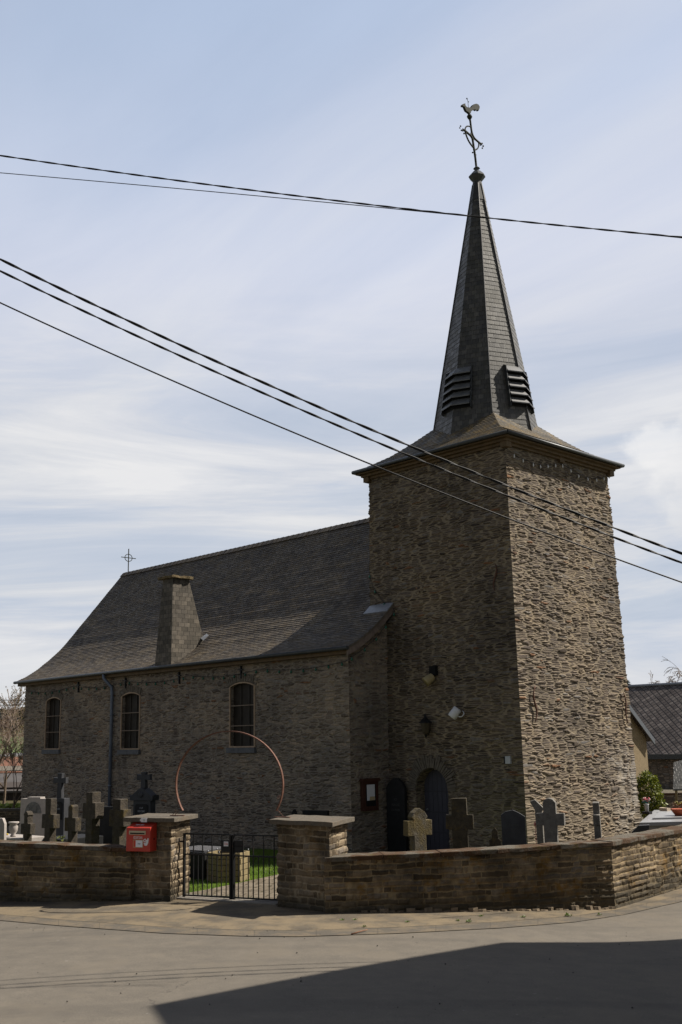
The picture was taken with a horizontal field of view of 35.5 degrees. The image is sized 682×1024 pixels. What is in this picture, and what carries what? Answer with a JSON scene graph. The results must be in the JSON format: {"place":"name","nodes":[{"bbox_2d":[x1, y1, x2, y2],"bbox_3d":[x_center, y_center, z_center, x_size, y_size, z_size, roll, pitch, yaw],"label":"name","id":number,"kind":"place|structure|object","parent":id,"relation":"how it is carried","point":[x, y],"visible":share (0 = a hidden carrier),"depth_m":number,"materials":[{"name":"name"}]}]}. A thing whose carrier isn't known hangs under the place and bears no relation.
{"place":"outdoors","nodes":[
{"label":"outdoors","id":0,"kind":"place"},
{"bbox_2d":[0,728,23,754],"bbox_3d":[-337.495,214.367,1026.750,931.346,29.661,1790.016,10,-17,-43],"label":"hills","id":1,"kind":"structure","parent":0,"point":[12,742],"depth_m":446.01,"materials":[{"name":"plant"}]},
{"bbox_2d":[0,708,24,732],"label":"woodland","id":2,"kind":"object","parent":1,"relation":"on","point":[12,719],"visible":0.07,"depth_m":561.80,"materials":[{"name":"plant"}]},
{"bbox_2d":[190,874,278,898],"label":"churchyard path","id":3,"kind":"structure","parent":0,"point":[266,887],"depth_m":22.11,"materials":[{"name":"grey gravel"}]},
{"bbox_2d":[0,172,675,237],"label":"overhead cable","id":4,"kind":"object","parent":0,"point":[229,193],"visible":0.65,"depth_m":20.60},
{"bbox_2d":[0,896,681,1023],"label":"road","id":5,"kind":"structure","parent":0,"point":[361,979],"depth_m":14.30,"materials":[{"name":"grey asphalt"}]},
{"bbox_2d":[9,927,632,1009],"bbox_3d":[-1.334,6.678,16.126,11.356,0.187,7.093,-3,-12,10],"label":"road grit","id":6,"kind":"object","parent":5,"relation":"on","point":[334,1002],"visible":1,"depth_m":14.45,"materials":[{"name":"grey gravel"}]},
{"bbox_2d":[0,895,681,935],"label":"kerb strip","id":7,"kind":"object","parent":5,"relation":"on","point":[337,931],"visible":1,"depth_m":18.02,"materials":[{"name":"concrete"}]},
{"bbox_2d":[0,888,681,929],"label":"pavement","id":8,"kind":"structure","parent":0,"point":[179,913],"depth_m":19.12,"materials":[{"name":"grey concrete"}]},
{"bbox_2d":[176,894,277,904],"bbox_3d":[-2.197,7.623,20.925,2.499,0.045,0.556,-7,-14,27],"label":"gate threshold","id":9,"kind":"object","parent":8,"relation":"on","point":[266,902],"visible":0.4,"depth_m":20.73,"materials":[{"name":"stone"}]},
{"bbox_2d":[0,258,681,554],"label":"overhead cable","id":10,"kind":"object","parent":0,"point":[331,412],"visible":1,"depth_m":16.99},
{"bbox_2d":[0,270,681,563],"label":"overhead cable","id":11,"kind":"object","parent":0,"point":[333,423],"visible":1,"depth_m":17.19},
{"bbox_2d":[0,302,681,582],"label":"overhead cable","id":12,"kind":"object","parent":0,"point":[336,449],"visible":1,"depth_m":17.39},
{"bbox_2d":[0,155,681,237],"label":"overhead cable","id":13,"kind":"object","parent":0,"point":[531,222],"visible":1,"depth_m":19.98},
{"bbox_2d":[0,787,681,895],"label":"churchyard ground","id":14,"kind":"structure","parent":0,"point":[259,851],"depth_m":31.35,"materials":[{"name":"green plant"}]},
{"bbox_2d":[0,818,6,838],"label":"headstone","id":15,"kind":"object","parent":14,"relation":"on","point":[3,827],"visible":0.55,"depth_m":24.24,"materials":[{"name":"grey stone"}]},
{"bbox_2d":[0,808,19,825],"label":"churchyard wall","id":16,"kind":"structure","parent":14,"relation":"on","point":[10,814],"depth_m":44.95,"materials":[{"name":"stone"}]},
{"bbox_2d":[0,802,20,807],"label":"clipped hedge","id":17,"kind":"object","parent":14,"relation":"on","point":[10,805],"visible":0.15,"depth_m":56.66,"materials":[{"name":"green plant"}]},
{"bbox_2d":[0,721,23,807],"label":"bare tree","id":18,"kind":"object","parent":14,"relation":"on","point":[10,749],"visible":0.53,"depth_m":47.75,"materials":[{"name":"brown plant"}]},
{"bbox_2d":[0,696,24,803],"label":"bare tree","id":19,"kind":"object","parent":14,"relation":"on","point":[6,773],"visible":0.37,"depth_m":60.49,"materials":[{"name":"brown plant"}]},
{"bbox_2d":[0,686,25,764],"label":"bare tree","id":20,"kind":"object","parent":14,"relation":"on","point":[15,700],"visible":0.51,"depth_m":53.84,"materials":[{"name":"brown plant"}]},
{"bbox_2d":[6,834,44,840],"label":"tomb slab","id":21,"kind":"structure","parent":14,"relation":"on","point":[21,838],"depth_m":25.43,"materials":[{"name":"grey stone"}]},
{"bbox_2d":[8,821,18,836],"bbox_3d":[-7.885,7.637,25.606,0.254,0.350,0.260,10,-17,-43],"label":"stone vase","id":22,"kind":"object","parent":21,"relation":"on","point":[13,828],"visible":1,"depth_m":25.54,"materials":[{"name":"beige stone"}]},
{"bbox_2d":[20,810,34,840],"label":"grave cross","id":23,"kind":"object","parent":14,"relation":"on","point":[27,828],"visible":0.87,"depth_m":25.19,"materials":[{"name":"stone"}]},
{"bbox_2d":[16,797,45,835],"bbox_3d":[-7.898,8.248,27.045,1.060,1.950,0.212,-6,-13,21],"label":"arched monument","id":24,"kind":"object","parent":14,"relation":"on","point":[35,806],"visible":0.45,"depth_m":27.03,"materials":[{"name":"grey stone"}]},
{"bbox_2d":[42,798,59,841],"bbox_3d":[-6.670,7.571,24.377,0.432,1.966,0.188,-11,-15,38],"label":"grave cross","id":25,"kind":"object","parent":14,"relation":"on","point":[50,820],"visible":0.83,"depth_m":24.40,"materials":[{"name":"stone"}]},
{"bbox_2d":[53,773,69,835],"bbox_3d":[-8.514,9.179,32.239,0.520,2.457,0.285,-7,-13,25],"label":"grave monument","id":26,"kind":"object","parent":14,"relation":"on","point":[63,804],"visible":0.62,"depth_m":32.18,"materials":[{"name":"stone"}]},
{"bbox_2d":[0,839,134,901],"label":"boundary wall","id":27,"kind":"structure","parent":14,"relation":"on","point":[37,871],"depth_m":21.71,"materials":[{"name":"brown stone"}]},
{"bbox_2d":[64,805,80,842],"bbox_3d":[-6.105,7.580,24.162,0.408,1.795,0.179,-11,-15,38],"label":"grave cross","id":28,"kind":"object","parent":14,"relation":"on","point":[72,825],"visible":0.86,"depth_m":24.18,"materials":[{"name":"stone"}]},
{"bbox_2d":[43,834,102,843],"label":"tomb slab","id":29,"kind":"structure","parent":14,"relation":"on","point":[80,838],"depth_m":25.50,"materials":[{"name":"stone"}]},
{"bbox_2d":[56,835,65,841],"bbox_3d":[-6.631,7.750,25.202,0.339,0.192,0.339,10,-17,-43],"label":"grave plant","id":30,"kind":"object","parent":29,"relation":"on","point":[62,837],"visible":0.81,"depth_m":25.12,"materials":[{"name":"green plant"}]},
{"bbox_2d":[82,792,103,843],"bbox_3d":[-5.559,7.333,23.789,0.474,2.088,0.250,-10,-15,37],"label":"grave cross","id":31,"kind":"object","parent":14,"relation":"on","point":[93,811],"visible":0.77,"depth_m":23.80,"materials":[{"name":"stone"}]},
{"bbox_2d":[100,806,112,843],"bbox_3d":[-5.933,8.349,26.981,0.550,1.696,0.100,-6,-13,22],"label":"headstone","id":32,"kind":"object","parent":14,"relation":"on","point":[105,830],"visible":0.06,"depth_m":27.02,"materials":[{"name":"stone"}]},
{"bbox_2d":[109,799,130,844],"bbox_3d":[-4.926,7.377,23.672,0.512,1.932,0.228,-11,-15,38],"label":"grave cross","id":33,"kind":"object","parent":14,"relation":"on","point":[119,811],"visible":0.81,"depth_m":23.67,"materials":[{"name":"stone"}]},
{"bbox_2d":[129,772,158,815],"bbox_3d":[-5.885,9.016,31.729,0.856,2.455,0.370,-7,-13,25],"label":"grave monument","id":34,"kind":"object","parent":14,"relation":"on","point":[144,797],"visible":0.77,"depth_m":31.72,"materials":[{"name":"stone"}]},
{"bbox_2d":[123,813,197,901],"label":"gate pier","id":35,"kind":"structure","parent":14,"relation":"on","point":[158,874],"depth_m":21.25,"materials":[{"name":"stone"}]},
{"bbox_2d":[126,822,156,851],"bbox_3d":[-3.985,6.492,21.273,0.577,0.547,0.264,-6,-13,23],"label":"post box","id":36,"kind":"object","parent":35,"relation":"on","point":[141,836],"visible":1,"depth_m":21.17,"materials":[{"name":"red paint"}]},
{"bbox_2d":[180,833,231,898],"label":"iron gate","id":37,"kind":"structure","parent":35,"relation":"attached to","point":[226,845],"depth_m":21.17,"materials":[{"name":"black metal"}]},
{"bbox_2d":[170,731,290,817],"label":"gate arch","id":38,"kind":"structure","parent":35,"relation":"on","point":[195,743],"depth_m":21.44,"materials":[{"name":"metal"}]},
{"bbox_2d":[189,845,220,879],"bbox_3d":[-3.258,8.147,24.746,1.171,0.655,1.100,-9,-14,33],"label":"tomb","id":39,"kind":"object","parent":14,"relation":"on","point":[197,849],"visible":0.32,"depth_m":24.14,"materials":[{"name":"stone"}]},
{"bbox_2d":[206,848,249,882],"bbox_3d":[-2.529,7.909,23.847,0.876,0.660,0.961,10,-17,-43],"label":"wooden planter","id":40,"kind":"object","parent":14,"relation":"on","point":[217,851],"visible":0.72,"depth_m":23.52,"materials":[{"name":"brown wood"}]},
{"bbox_2d":[187,854,277,896],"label":"grass","id":41,"kind":"structure","parent":14,"relation":"on","point":[260,863],"depth_m":25.15,"materials":[{"name":"green plant"}]},
{"bbox_2d":[269,815,354,911],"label":"gate pier","id":42,"kind":"structure","parent":14,"relation":"on","point":[306,844],"depth_m":19.74,"materials":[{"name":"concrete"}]},
{"bbox_2d":[232,834,277,900],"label":"iron gate","id":43,"kind":"structure","parent":42,"relation":"attached to","point":[237,845],"depth_m":20.80,"materials":[{"name":"black metal"}]},
{"bbox_2d":[302,810,328,815],"bbox_3d":[-0.692,9.052,29.601,0.800,1.448,0.140,-8,-14,28],"label":"headstone","id":44,"kind":"object","parent":14,"relation":"on","point":[317,812],"visible":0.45,"depth_m":29.67,"materials":[{"name":"stone"}]},
{"bbox_2d":[13,98,641,852],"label":"stone church","id":45,"kind":"structure","parent":14,"relation":"on","point":[511,630],"depth_m":32.86,"materials":[{"name":"stone"}]},
{"bbox_2d":[41,690,62,753],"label":"window","id":46,"kind":"structure","parent":45,"relation":"in","point":[54,716],"depth_m":43.67,"materials":[{"name":"glass"}]},
{"bbox_2d":[117,686,142,754],"bbox_3d":[-7.773,7.718,39.514,0.300,2.509,1.585,10,-17,-43],"label":"window","id":47,"kind":"structure","parent":45,"relation":"in","point":[132,703],"depth_m":39.62,"materials":[{"name":"glass"}]},
{"bbox_2d":[28,561,394,694],"bbox_3d":[-5.932,4.621,39.230,1.918,3.506,20.069,10,-17,-43],"label":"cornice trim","id":48,"kind":"object","parent":45,"relation":"attached to","point":[328,666],"visible":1,"depth_m":35.39,"materials":[{"name":"grey stone"}]},
{"bbox_2d":[226,673,257,752],"bbox_3d":[-3.206,6.591,34.906,0.300,2.563,1.638,10,-17,-43],"label":"window","id":49,"kind":"structure","parent":45,"relation":"in","point":[244,693],"depth_m":35.00,"materials":[{"name":"glass"}]},
{"bbox_2d":[358,778,380,810],"bbox_3d":[0.858,8.295,31.252,0.800,0.920,0.160,10,-17,-43],"label":"notice board","id":50,"kind":"object","parent":45,"relation":"attached to","point":[369,794],"visible":1,"depth_m":31.19,"materials":[{"name":"red wood"}]},
{"bbox_2d":[419,714,431,737],"bbox_3d":[2.469,6.243,31.034,0.404,0.680,0.346,2,-12,-14],"label":"wall lantern","id":51,"kind":"object","parent":45,"relation":"attached to","point":[425,722],"depth_m":30.94,"materials":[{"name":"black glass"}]},
{"bbox_2d":[422,666,437,685],"bbox_3d":[2.615,4.814,31.212,0.510,0.598,0.316,4,-13,-23],"label":"floodlight","id":52,"kind":"object","parent":45,"relation":"attached to","point":[429,679],"visible":1,"depth_m":31.13,"materials":[{"name":"beige metal"}]},
{"bbox_2d":[424,769,449,849],"bbox_3d":[2.882,8.730,30.864,0.120,2.530,1.250,10,-17,-43],"label":"door","id":53,"kind":"structure","parent":45,"relation":"in","point":[435,787],"depth_m":30.97,"materials":[{"name":"wood"}]},
{"bbox_2d":[448,706,464,719],"bbox_3d":[3.285,5.726,30.305,0.464,0.383,0.269,-3,-12,7],"label":"floodlight","id":54,"kind":"object","parent":45,"relation":"attached to","point":[454,712],"visible":1,"depth_m":30.20,"materials":[{"name":"white metal"}]},
{"bbox_2d":[504,756,511,763],"bbox_3d":[4.536,6.757,28.983,0.080,0.200,0.230,10,-17,-43],"label":"junction box","id":55,"kind":"object","parent":45,"relation":"attached to","point":[507,759],"visible":1,"depth_m":28.93,"materials":[{"name":"grey plastic"}]},
{"bbox_2d":[506,448,609,481],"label":"string lights","id":56,"kind":"object","parent":45,"relation":"attached to","point":[562,467],"visible":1,"depth_m":32.38},
{"bbox_2d":[386,778,408,850],"bbox_3d":[1.651,8.981,31.306,0.660,2.249,0.124,-10,-15,36],"label":"stele","id":57,"kind":"object","parent":14,"relation":"on","point":[396,795],"visible":0.99,"depth_m":31.27,"materials":[{"name":"stone"}]},
{"bbox_2d":[403,808,432,850],"bbox_3d":[1.642,7.131,22.553,0.628,1.672,0.190,5,-14,-27],"label":"grave cross","id":58,"kind":"object","parent":14,"relation":"on","point":[417,827],"visible":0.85,"depth_m":22.55,"materials":[{"name":"stone"}]},
{"bbox_2d":[446,798,473,848],"bbox_3d":[2.629,7.234,23.382,0.608,1.845,0.187,-3,-12,7],"label":"grave cross","id":59,"kind":"object","parent":14,"relation":"on","point":[459,821],"visible":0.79,"depth_m":23.38,"materials":[{"name":"stone"}]},
{"bbox_2d":[489,827,500,846],"bbox_3d":[3.291,7.357,22.612,0.250,1.276,0.090,-1,-12,2],"label":"headstone","id":60,"kind":"object","parent":14,"relation":"on","point":[494,840],"visible":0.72,"depth_m":22.65,"materials":[{"name":"stone"}]},
{"bbox_2d":[323,824,681,912],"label":"boundary wall","id":61,"kind":"structure","parent":14,"relation":"on","point":[614,872],"depth_m":19.70,"materials":[{"name":"brown stone"}]},
{"bbox_2d":[501,810,526,845],"bbox_3d":[3.779,7.328,23.149,0.520,1.632,0.104,-3,-12,9],"label":"headstone","id":62,"kind":"object","parent":14,"relation":"on","point":[513,824],"visible":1,"depth_m":23.19,"materials":[{"name":"stone"}]},
{"bbox_2d":[530,799,544,843],"bbox_3d":[4.279,7.128,22.956,0.295,1.789,0.169,-5,-13,17],"label":"broken grave cross","id":63,"kind":"object","parent":14,"relation":"on","point":[537,805],"visible":0.51,"depth_m":22.96,"materials":[{"name":"grey stone"}]},
{"bbox_2d":[535,797,565,842],"bbox_3d":[4.433,7.010,22.367,0.606,1.950,0.187,-5,-13,19],"label":"grave cross","id":64,"kind":"object","parent":14,"relation":"on","point":[550,819],"visible":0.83,"depth_m":22.39,"materials":[{"name":"grey stone"}]},
{"bbox_2d":[592,801,601,838],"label":"grave cross","id":65,"kind":"object","parent":14,"relation":"on","point":[597,820],"visible":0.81,"depth_m":21.80,"materials":[{"name":"grey stone"}]},
{"bbox_2d":[631,824,648,832],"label":"grave block","id":66,"kind":"structure","parent":14,"relation":"on","point":[641,828],"depth_m":28.35,"materials":[{"name":"stone"}]},
{"bbox_2d":[629,705,654,789],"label":"outbuilding","id":67,"kind":"structure","parent":14,"relation":"on","point":[641,735],"depth_m":54.42,"materials":[{"name":"paint"}]},
{"bbox_2d":[636,770,667,818],"bbox_3d":[11.016,10.156,38.126,1.240,1.898,1.276,10,-17,-43],"label":"laurel bush","id":68,"kind":"object","parent":14,"relation":"on","point":[649,778],"visible":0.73,"depth_m":37.92,"materials":[{"name":"green plant"}]},
{"bbox_2d":[628,682,681,787],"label":"stone house","id":69,"kind":"structure","parent":14,"relation":"on","point":[657,708],"depth_m":68.44,"materials":[{"name":"stone"}]},
{"bbox_2d":[640,810,681,829],"bbox_3d":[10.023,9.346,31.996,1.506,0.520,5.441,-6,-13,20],"label":"granite tomb","id":70,"kind":"object","parent":14,"relation":"on","point":[656,819],"visible":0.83,"depth_m":30.44,"materials":[{"name":"grey stone"}]},
{"bbox_2d":[642,804,651,813],"bbox_3d":[9.452,9.180,32.894,0.180,0.299,0.260,10,-17,-43],"label":"flower vase","id":71,"kind":"object","parent":70,"relation":"on","point":[646,806],"visible":1,"depth_m":32.85,"materials":[{"name":"stone"}]},
{"bbox_2d":[642,797,650,803],"bbox_3d":[9.445,8.928,32.947,0.284,0.184,0.308,10,-17,-43],"label":"flower bunch","id":72,"kind":"object","parent":71,"relation":"in","point":[644,799],"visible":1,"depth_m":32.89,"materials":[{"name":"pink plant"}]},
{"bbox_2d":[659,807,670,810],"bbox_3d":[10.166,9.331,33.401,0.226,0.100,0.285,10,-17,-43],"label":"memorial plaque","id":73,"kind":"object","parent":70,"relation":"on","point":[664,809],"visible":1,"depth_m":33.33,"materials":[{"name":"beige stone"}]},
{"bbox_2d":[671,808,681,815],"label":"flower bowl","id":74,"kind":"object","parent":70,"relation":"on","point":[677,811],"visible":1,"depth_m":31.23,"materials":[{"name":"ceramic"}]},
{"bbox_2d":[671,801,681,807],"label":"bowl plant","id":75,"kind":"object","parent":74,"relation":"in","point":[677,804],"visible":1,"depth_m":31.36,"materials":[{"name":"green plant"}]},
{"bbox_2d":[657,792,681,807],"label":"garden wall","id":76,"kind":"structure","parent":14,"relation":"on","point":[669,798],"depth_m":46.96,"materials":[{"name":"stone"}]},
{"bbox_2d":[673,760,681,807],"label":"slate canopy","id":77,"kind":"object","parent":14,"relation":"on","point":[677,777],"visible":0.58,"depth_m":44.40,"materials":[{"name":"grey stone"}]},
{"bbox_2d":[0,0,681,709],"label":"sky","id":78,"kind":"structure","parent":0,"point":[345,310],"materials":[{"name":"blue"}]},
{"label":"ground","id":79,"kind":"structure","parent":0,"visible":0},
{"bbox_2d":[0,773,21,799],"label":"village house","id":80,"kind":"structure","parent":79,"relation":"on","point":[9,790],"depth_m":66.24,"materials":[{"name":"paint"}]},
{"bbox_2d":[0,757,22,772],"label":"village house","id":81,"kind":"structure","parent":79,"relation":"on","point":[7,764],"depth_m":119.25,"materials":[{"name":"orange tile"}]},
{"bbox_2d":[649,657,681,682],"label":"bare birch","id":82,"kind":"object","parent":79,"relation":"on","point":[678,677],"visible":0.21,"depth_m":90.56,"materials":[{"name":"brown plant"}]}
]}

